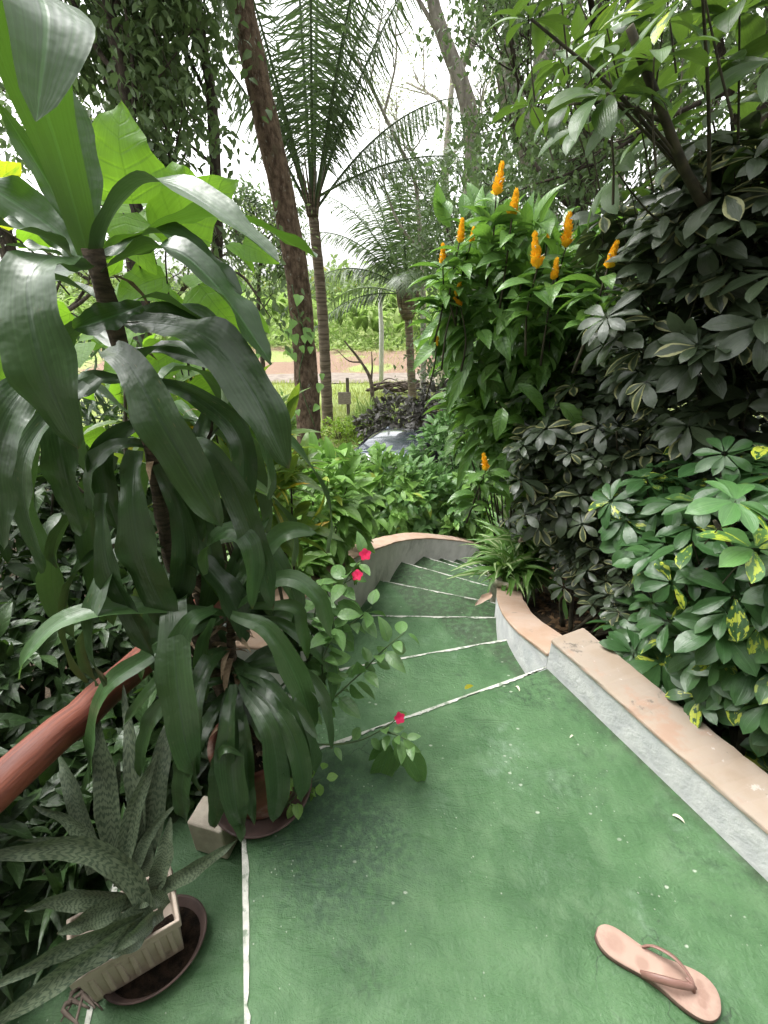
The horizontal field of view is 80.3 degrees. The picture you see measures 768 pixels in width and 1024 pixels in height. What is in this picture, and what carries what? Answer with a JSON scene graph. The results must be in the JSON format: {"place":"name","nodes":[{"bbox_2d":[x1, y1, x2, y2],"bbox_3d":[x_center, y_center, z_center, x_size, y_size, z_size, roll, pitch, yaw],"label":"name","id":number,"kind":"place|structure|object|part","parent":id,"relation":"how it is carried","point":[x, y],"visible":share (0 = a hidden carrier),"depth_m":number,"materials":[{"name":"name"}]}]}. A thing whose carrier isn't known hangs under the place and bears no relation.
{"place":"outdoors","nodes":[
{"label":"outdoors","id":0,"kind":"place"},
{"bbox_2d":[82,346,496,446],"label":"grass","id":1,"kind":"structure","parent":0,"point":[335,390],"depth_m":18.59,"materials":[{"name":"green plant"}]},
{"bbox_2d":[0,0,763,284],"label":"sky","id":2,"kind":"structure","parent":0,"point":[324,221],"materials":[{"name":"white"}]},
{"bbox_2d":[0,301,767,772],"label":"ground","id":3,"kind":"structure","parent":0,"point":[282,363],"depth_m":23.60,"materials":[{"name":"soil"}]},
{"bbox_2d":[0,657,125,1008],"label":"corner shrub","id":4,"kind":"object","parent":3,"relation":"on","point":[13,933],"visible":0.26,"depth_m":1.36,"materials":[{"name":"green plant"}]},
{"bbox_2d":[0,403,160,716],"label":"shade shrub","id":5,"kind":"object","parent":3,"relation":"on","point":[20,563],"visible":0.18,"depth_m":2.09,"materials":[{"name":"green plant"}]},
{"bbox_2d":[0,1,189,312],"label":"background tree","id":6,"kind":"object","parent":3,"relation":"on","point":[5,238],"visible":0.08,"depth_m":11.12,"materials":[{"name":"green plant"}]},
{"bbox_2d":[0,528,193,960],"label":"undergrowth","id":7,"kind":"object","parent":3,"relation":"on","point":[109,636],"visible":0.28,"depth_m":1.80,"materials":[{"name":"green plant"}]},
{"bbox_2d":[0,644,206,1018],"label":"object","id":8,"kind":"object","parent":3,"relation":"on","point":[58,877],"visible":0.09,"depth_m":1.35,"materials":[{"name":"green plant"}]},
{"bbox_2d":[0,599,221,812],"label":"timber handrail","id":9,"kind":"object","parent":3,"relation":"on","point":[29,759],"visible":0.32,"depth_m":1.20,"materials":[{"name":"brown wood"}]},
{"bbox_2d":[10,333,227,652],"bbox_3d":[-1.777,-0.025,2.900,2.379,2.412,1.356,0,26,0],"label":"narrow leaf shrub","id":10,"kind":"object","parent":3,"relation":"on","point":[110,412],"visible":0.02,"depth_m":2.46,"materials":[{"name":"green plant"}]},
{"bbox_2d":[0,725,243,1023],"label":"side steps","id":11,"kind":"structure","parent":3,"relation":"on","point":[206,986],"depth_m":1.24,"materials":[{"name":"green paint"}]},
{"bbox_2d":[60,987,102,1023],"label":"dead roots","id":12,"kind":"object","parent":11,"relation":"on","point":[85,997],"visible":0.52,"depth_m":1.14,"materials":[{"name":"brown wood"}]},
{"bbox_2d":[0,685,236,1023],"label":"potted snake plant","id":13,"kind":"object","parent":11,"relation":"on","point":[138,937],"visible":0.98,"depth_m":1.16,"materials":[{"name":"green plant"}]},
{"bbox_2d":[188,796,237,858],"bbox_3d":[-0.538,1.007,1.454,0.120,0.150,0.090,6,27,13],"label":"concrete block","id":14,"kind":"object","parent":11,"relation":"on","point":[207,837],"depth_m":1.41,"materials":[{"name":"grey concrete"}]},
{"bbox_2d":[0,101,278,655],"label":"heart leaf shrub","id":15,"kind":"object","parent":3,"relation":"on","point":[122,148],"visible":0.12,"depth_m":1.23,"materials":[{"name":"green plant"}]},
{"bbox_2d":[0,0,291,420],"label":"dark leafy tree","id":16,"kind":"object","parent":3,"relation":"on","point":[117,65],"visible":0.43,"depth_m":6.04,"materials":[{"name":"green plant"}]},
{"bbox_2d":[101,671,219,823],"bbox_3d":[-0.809,0.966,1.814,0.648,0.786,0.729,0,26,0],"label":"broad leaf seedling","id":17,"kind":"object","parent":3,"relation":"on","point":[112,723],"visible":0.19,"depth_m":1.59,"materials":[{"name":"green plant"}]},
{"bbox_2d":[0,2,358,372],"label":"background tree","id":18,"kind":"object","parent":3,"relation":"on","point":[130,264],"visible":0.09,"depth_m":11.35,"materials":[{"name":"green plant"}]},
{"bbox_2d":[60,0,317,353],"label":"dark leafy tree","id":19,"kind":"object","parent":3,"relation":"on","point":[220,234],"visible":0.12,"depth_m":7.03,"materials":[{"name":"green plant"}]},
{"bbox_2d":[83,336,344,599],"bbox_3d":[-0.645,0.329,2.144,0.946,2.233,0.913,0,26,0],"label":"yellow veined croton","id":20,"kind":"object","parent":3,"relation":"on","point":[292,476],"visible":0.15,"depth_m":1.91,"materials":[{"name":"green plant"}]},
{"bbox_2d":[55,254,437,309],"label":"wood","id":21,"kind":"object","parent":3,"relation":"on","point":[343,286],"visible":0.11,"depth_m":49.34,"materials":[{"name":"green plant"}]},
{"bbox_2d":[57,276,438,355],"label":"hillside vegetation","id":22,"kind":"object","parent":3,"relation":"on","point":[369,316],"visible":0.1,"depth_m":29.39,"materials":[{"name":"green plant"}]},
{"bbox_2d":[223,168,309,371],"bbox_3d":[-3.980,-7.402,15.553,3.791,7.561,2.705,0,26,0],"label":"slender tree","id":23,"kind":"object","parent":3,"relation":"on","point":[253,198],"visible":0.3,"depth_m":14.43,"materials":[{"name":"green plant"}]},
{"bbox_2d":[228,0,321,445],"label":"leaning tree","id":24,"kind":"object","parent":3,"relation":"on","point":[272,151],"visible":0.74,"depth_m":8.21,"materials":[{"name":"brown plant"}]},
{"bbox_2d":[284,284,324,426],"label":"climbing vine","id":25,"kind":"object","parent":24,"relation":"attached to","point":[305,337],"visible":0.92,"depth_m":8.97,"materials":[{"name":"green plant"}]},
{"bbox_2d":[254,388,296,439],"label":"clearing shrub","id":26,"kind":"object","parent":3,"relation":"on","point":[294,415],"depth_m":11.47,"materials":[{"name":"green plant"}]},
{"bbox_2d":[225,432,389,595],"bbox_3d":[-0.484,0.489,2.860,0.910,1.917,1.147,11,28,22],"label":"parapet shrub","id":27,"kind":"object","parent":3,"relation":"on","point":[352,515],"visible":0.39,"depth_m":2.58,"materials":[{"name":"green plant"}]},
{"bbox_2d":[289,438,367,507],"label":"hedge shrub","id":28,"kind":"object","parent":3,"relation":"on","point":[320,441],"visible":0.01,"depth_m":5.65,"materials":[{"name":"green plant"}]},
{"bbox_2d":[179,0,485,425],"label":"coconut palm","id":29,"kind":"object","parent":3,"relation":"on","point":[318,87],"visible":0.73,"depth_m":10.83,"materials":[{"name":"green plant"}]},
{"bbox_2d":[321,416,365,444],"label":"lime shrub","id":30,"kind":"object","parent":3,"relation":"on","point":[345,430],"visible":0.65,"depth_m":12.76,"materials":[{"name":"green plant"}]},
{"bbox_2d":[338,378,350,415],"bbox_3d":[-1.304,-3.766,15.048,0.420,1.300,0.147,-2,26,-3],"label":"sign post","id":31,"kind":"object","parent":3,"relation":"on","point":[344,397],"visible":0.8,"depth_m":14.97,"materials":[{"name":"grey wood"}]},
{"bbox_2d":[337,341,374,405],"bbox_3d":[-0.971,-4.835,16.035,1.296,2.269,0.244,0,26,0],"label":"bare sapling","id":32,"kind":"object","parent":3,"relation":"on","point":[370,377],"visible":0.93,"depth_m":15.96,"materials":[{"name":"brown wood"}]},
{"bbox_2d":[332,449,386,498],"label":"hedge shrub","id":33,"kind":"object","parent":3,"relation":"on","point":[368,461],"visible":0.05,"depth_m":6.46,"materials":[{"name":"green plant"}]},
{"bbox_2d":[235,533,484,688],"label":"wall","id":34,"kind":"structure","parent":3,"relation":"on","point":[389,556],"depth_m":3.63,"materials":[{"name":"paint"}]},
{"bbox_2d":[335,395,404,434],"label":"grassy shrub","id":35,"kind":"object","parent":3,"relation":"on","point":[357,405],"visible":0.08,"depth_m":13.47,"materials":[{"name":"green plant"}]},
{"bbox_2d":[311,438,440,543],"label":"hedge shrub","id":36,"kind":"object","parent":3,"relation":"on","point":[399,516],"visible":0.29,"depth_m":5.17,"materials":[{"name":"green plant"}]},
{"bbox_2d":[378,289,383,381],"bbox_3d":[-0.126,-7.617,20.098,0.235,4.101,0.209,0,26,0],"label":"white pole","id":37,"kind":"object","parent":3,"relation":"on","point":[381,350],"visible":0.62,"depth_m":20.08,"materials":[{"name":"white metal"}]},
{"bbox_2d":[303,120,462,397],"bbox_3d":[0.649,-8.125,15.786,7.285,8.962,6.280,14,29,26],"label":"coconut palm","id":38,"kind":"object","parent":3,"relation":"on","point":[400,287],"visible":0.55,"depth_m":15.39,"materials":[{"name":"green plant"}]},
{"bbox_2d":[337,0,434,399],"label":"arching tree","id":39,"kind":"object","parent":3,"relation":"on","point":[388,123],"visible":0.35,"depth_m":12.34,"materials":[{"name":"grey plant"}]},
{"bbox_2d":[351,388,437,439],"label":"purple shrub","id":40,"kind":"object","parent":3,"relation":"on","point":[381,408],"visible":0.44,"depth_m":11.84,"materials":[{"name":"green plant"}]},
{"bbox_2d":[365,378,429,392],"bbox_3d":[1.031,-5.237,18.916,3.598,0.475,1.753,0,26,0],"label":"branch pile","id":41,"kind":"object","parent":3,"relation":"on","point":[402,386],"visible":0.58,"depth_m":18.56,"materials":[{"name":"brown wood"}]},
{"bbox_2d":[361,447,433,505],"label":"hedge shrub","id":42,"kind":"object","parent":3,"relation":"on","point":[401,452],"visible":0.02,"depth_m":6.61,"materials":[{"name":"green plant"}]},
{"bbox_2d":[354,426,450,535],"bbox_3d":[0.084,-0.569,8.295,1.920,1.426,3.813,10,28,19],"label":"parked car","id":43,"kind":"object","parent":3,"relation":"on","point":[396,438],"visible":0.06,"depth_m":8.31,"materials":[{"name":"grey metal"}]},
{"bbox_3d":[1.044,-1.244,8.736,0.201,0.428,1.253,10,28,19],"label":"side window","id":44,"kind":"part","parent":43,"relation":"part of","materials":[{"name":"glass"}]},
{"bbox_2d":[284,556,524,746],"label":"winding stairs","id":45,"kind":"structure","parent":3,"relation":"on","point":[451,625],"depth_m":2.51,"materials":[{"name":"green paint"}]},
{"bbox_2d":[475,592,491,604],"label":"dry leaf","id":46,"kind":"object","parent":45,"relation":"on","point":[485,597],"visible":1,"depth_m":2.99,"materials":[{"name":"plant"}]},
{"bbox_2d":[326,0,515,380],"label":"background tree","id":47,"kind":"object","parent":3,"relation":"on","point":[436,98],"visible":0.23,"depth_m":16.11,"materials":[{"name":"green plant"}]},
{"bbox_2d":[370,452,485,538],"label":"hedge shrub","id":48,"kind":"object","parent":3,"relation":"on","point":[422,524],"visible":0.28,"depth_m":5.30,"materials":[{"name":"green plant"}]},
{"bbox_2d":[435,370,442,385],"bbox_3d":[2.361,-5.856,19.624,0.260,1.100,0.260,-5,27,-10],"label":"gate post","id":49,"kind":"object","parent":3,"relation":"on","point":[437,378],"visible":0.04,"depth_m":19.55,"materials":[{"name":"concrete"}]},
{"bbox_2d":[402,372,497,432],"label":"purple shrub","id":50,"kind":"object","parent":3,"relation":"on","point":[411,405],"visible":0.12,"depth_m":9.31,"materials":[{"name":"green plant"}]},
{"bbox_2d":[404,410,503,515],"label":"hedge shrub","id":51,"kind":"object","parent":3,"relation":"on","point":[437,422],"visible":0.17,"depth_m":6.02,"materials":[{"name":"green plant"}]},
{"bbox_2d":[441,396,497,506],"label":"hedge shrub","id":52,"kind":"object","parent":3,"relation":"on","point":[453,457],"visible":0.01,"depth_m":6.83,"materials":[{"name":"green plant"}]},
{"bbox_2d":[427,470,516,565],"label":"hedge shrub","id":53,"kind":"object","parent":3,"relation":"on","point":[471,531],"visible":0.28,"depth_m":5.32,"materials":[{"name":"green plant"}]},
{"bbox_2d":[416,0,559,338],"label":"pale forked tree","id":54,"kind":"object","parent":3,"relation":"on","point":[465,97],"visible":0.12,"depth_m":9.32,"materials":[{"name":"grey plant"}]},
{"bbox_2d":[242,667,767,1023],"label":"landing","id":55,"kind":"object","parent":3,"relation":"on","point":[508,856],"visible":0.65,"depth_m":1.23,"materials":[{"name":"green paint"}]},
{"bbox_2d":[0,0,337,842],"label":"potted dracaena","id":56,"kind":"object","parent":55,"relation":"on","point":[262,746],"visible":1,"depth_m":1.02,"materials":[{"name":"plant"}]},
{"bbox_2d":[285,763,337,819],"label":"weed","id":57,"kind":"object","parent":55,"relation":"on","point":[296,810],"visible":0.43,"depth_m":1.37,"materials":[{"name":"green plant"}]},
{"bbox_2d":[281,531,426,781],"bbox_3d":[-0.142,0.521,1.505,0.562,0.843,0.431,0,26,0],"label":"pink flowered plant","id":58,"kind":"object","parent":55,"relation":"on","point":[406,755],"visible":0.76,"depth_m":1.47,"materials":[{"name":"green plant"}]},
{"bbox_2d":[594,924,720,1023],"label":"flip flop","id":59,"kind":"object","parent":55,"relation":"on","point":[692,993],"visible":1,"depth_m":1.06,"materials":[{"name":"pink rubber"}]},
{"bbox_2d":[672,814,684,822],"bbox_3d":[0.896,0.932,1.385,0.011,0.015,0.035,-23,34,-38],"label":"fallen petal","id":60,"kind":"object","parent":55,"relation":"on","point":[678,816],"visible":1,"depth_m":1.38,"materials":[{"name":"white plant"}]},
{"bbox_2d":[461,538,554,601],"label":"potted strap plant","id":61,"kind":"object","parent":3,"relation":"on","point":[495,579],"visible":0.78,"depth_m":3.10,"materials":[{"name":"green plant"}]},
{"bbox_2d":[447,495,574,618],"bbox_3d":[1.110,0.287,3.376,1.154,0.788,1.210,7,27,14],"label":"strap leaf clump","id":62,"kind":"object","parent":3,"relation":"on","point":[502,533],"visible":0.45,"depth_m":3.21,"materials":[{"name":"plant"}]},
{"bbox_2d":[495,587,561,674],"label":"curved wall","id":63,"kind":"structure","parent":3,"relation":"on","point":[525,632],"depth_m":2.21,"materials":[{"name":"white paint"}]},
{"bbox_2d":[406,161,669,535],"bbox_3d":[0.844,-0.251,2.865,1.529,3.040,1.644,-18,32,-33],"label":"golden flowered shrub","id":64,"kind":"object","parent":3,"relation":"on","point":[522,317],"visible":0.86,"depth_m":2.23,"materials":[{"name":"green plant"}]},
{"bbox_2d":[342,0,762,353],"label":"dense dark tree","id":65,"kind":"object","parent":3,"relation":"on","point":[507,59],"visible":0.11,"depth_m":5.40,"materials":[{"name":"green plant"}]},
{"bbox_2d":[362,0,767,446],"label":"dense dark tree","id":66,"kind":"object","parent":3,"relation":"on","point":[478,179],"visible":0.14,"depth_m":4.54,"materials":[{"name":"green plant"}]},
{"bbox_2d":[374,0,758,413],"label":"dense dark tree","id":67,"kind":"object","parent":3,"relation":"on","point":[511,80],"visible":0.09,"depth_m":6.96,"materials":[{"name":"green plant"}]},
{"bbox_2d":[485,0,705,229],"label":"ivy clad tree","id":68,"kind":"object","parent":3,"relation":"on","point":[543,55],"visible":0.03,"depth_m":8.33,"materials":[{"name":"green plant"}]},
{"bbox_2d":[455,0,735,212],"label":"background tree","id":69,"kind":"object","parent":3,"relation":"on","point":[619,186],"visible":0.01,"depth_m":11.79,"materials":[{"name":"green plant"}]},
{"bbox_2d":[537,524,703,639],"bbox_3d":[1.132,0.441,2.307,0.580,0.778,1.196,-5,27,-10],"label":"umbrella shrub","id":70,"kind":"object","parent":3,"relation":"on","point":[575,551],"visible":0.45,"depth_m":2.37,"materials":[{"name":"green plant"}]},
{"bbox_2d":[482,0,767,524],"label":"umbrella tree","id":71,"kind":"object","parent":3,"relation":"on","point":[637,39],"visible":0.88,"depth_m":1.16,"materials":[{"name":"green plant"}]},
{"bbox_2d":[495,277,764,585],"bbox_3d":[1.920,-0.445,3.095,2.119,2.536,1.722,0,26,0],"label":"umbrella shrub","id":72,"kind":"object","parent":3,"relation":"on","point":[556,572],"visible":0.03,"depth_m":3.12,"materials":[{"name":"green plant"}]},
{"bbox_2d":[537,567,725,731],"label":"leaf litter","id":73,"kind":"object","parent":3,"relation":"on","point":[540,602],"visible":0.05,"depth_m":3.08,"materials":[{"name":"brown plant"}]},
{"bbox_2d":[499,304,767,591],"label":"umbrella shrub","id":74,"kind":"object","parent":3,"relation":"on","point":[603,449],"visible":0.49,"depth_m":2.16,"materials":[{"name":"green plant"}]},
{"bbox_2d":[546,628,767,880],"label":"wall","id":75,"kind":"structure","parent":3,"relation":"on","point":[713,780],"depth_m":1.48,"materials":[{"name":"white paint"}]},
{"bbox_2d":[568,107,767,499],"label":"umbrella shrub","id":76,"kind":"object","parent":3,"relation":"on","point":[684,260],"visible":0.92,"depth_m":1.40,"materials":[{"name":"green plant"}]},
{"bbox_2d":[585,429,767,773],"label":"umbrella shrub","id":77,"kind":"object","parent":3,"relation":"on","point":[700,666],"visible":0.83,"depth_m":1.46,"materials":[{"name":"green plant"}]},
{"bbox_2d":[631,478,767,755],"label":"bright umbrella sprig","id":78,"kind":"object","parent":3,"relation":"on","point":[729,513],"visible":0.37,"depth_m":1.13,"materials":[{"name":"green plant"}]},
{"bbox_2d":[173,372,701,382],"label":"dirt road","id":79,"kind":"structure","parent":0,"point":[342,377],"depth_m":21.86,"materials":[{"name":"brown soil"}]}
]}

